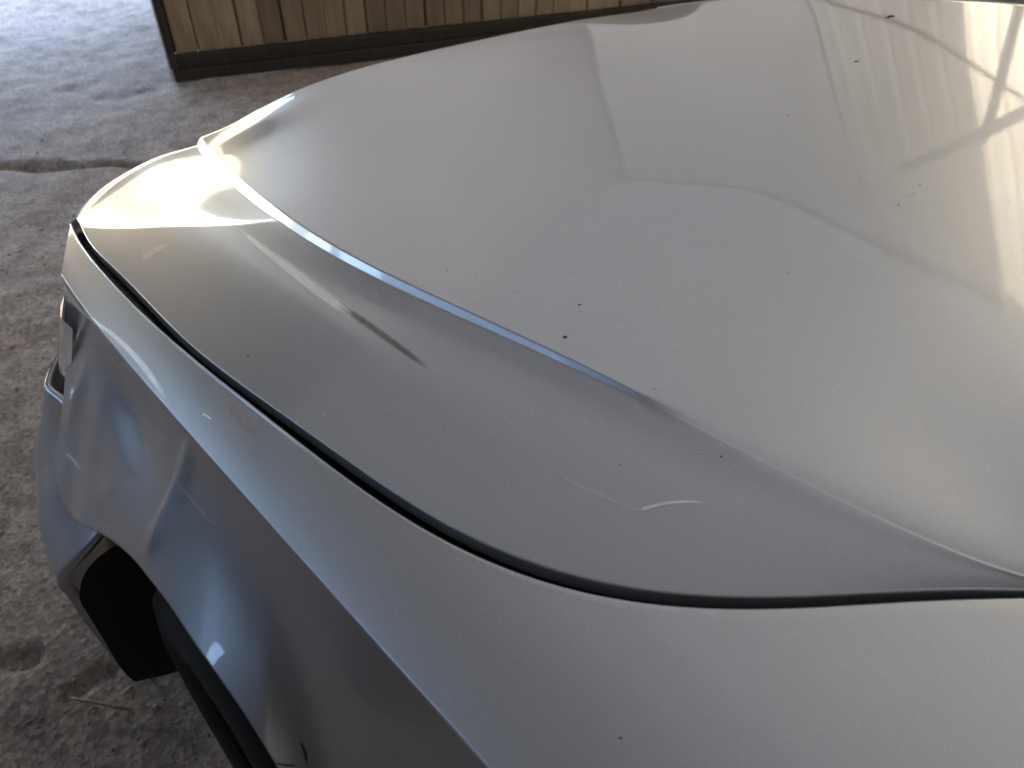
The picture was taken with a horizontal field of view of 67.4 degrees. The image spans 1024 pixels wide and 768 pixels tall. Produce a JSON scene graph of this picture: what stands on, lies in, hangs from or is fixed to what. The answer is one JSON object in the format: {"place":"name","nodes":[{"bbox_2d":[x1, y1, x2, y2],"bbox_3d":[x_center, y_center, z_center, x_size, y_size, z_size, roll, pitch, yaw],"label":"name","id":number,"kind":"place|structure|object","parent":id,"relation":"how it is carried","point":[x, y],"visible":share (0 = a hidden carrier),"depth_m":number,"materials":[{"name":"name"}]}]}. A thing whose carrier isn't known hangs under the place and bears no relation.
{"place":"outdoors","nodes":[
{"label":"outdoors","id":0,"kind":"place"},
{"bbox_2d":[0,0,619,767],"bbox_3d":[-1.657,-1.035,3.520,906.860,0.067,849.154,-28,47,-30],"label":"ground","id":1,"kind":"structure","parent":0,"point":[100,68],"depth_m":2.80,"materials":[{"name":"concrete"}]},
{"bbox_2d":[71,696,130,710],"bbox_3d":[-0.790,0.615,1.477,0.126,0.006,0.007,7,40,8],"label":"straw stalk","id":2,"kind":"object","parent":1,"relation":"on","point":[97,703],"visible":1,"depth_m":1.48,"materials":[{"name":"beige plant"}]},
{"bbox_2d":[0,72,210,767],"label":"grit","id":3,"kind":"object","parent":1,"relation":"on","point":[155,707],"visible":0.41,"depth_m":1.47,"materials":[{"name":"gravel"}]},
{"bbox_2d":[120,685,132,696],"bbox_3d":[-0.751,0.598,1.498,0.010,0.009,0.024,20,44,23],"label":"straw stalk","id":4,"kind":"object","parent":1,"relation":"on","point":[126,691],"visible":1,"depth_m":1.49,"materials":[{"name":"beige plant"}]},
{"bbox_2d":[150,0,706,82],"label":"slatted gate","id":5,"kind":"structure","parent":1,"relation":"on","point":[261,31],"depth_m":4.39,"materials":[{"name":"brown wood"}]},
{"bbox_2d":[31,0,1023,767],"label":"silver car","id":6,"kind":"object","parent":1,"relation":"on","point":[645,388],"visible":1,"depth_m":0.83,"materials":[{"name":"paint"}]},
{"bbox_2d":[982,0,1023,3],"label":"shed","id":7,"kind":"structure","parent":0,"point":[1016,1],"depth_m":5.01,"materials":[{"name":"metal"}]}
]}

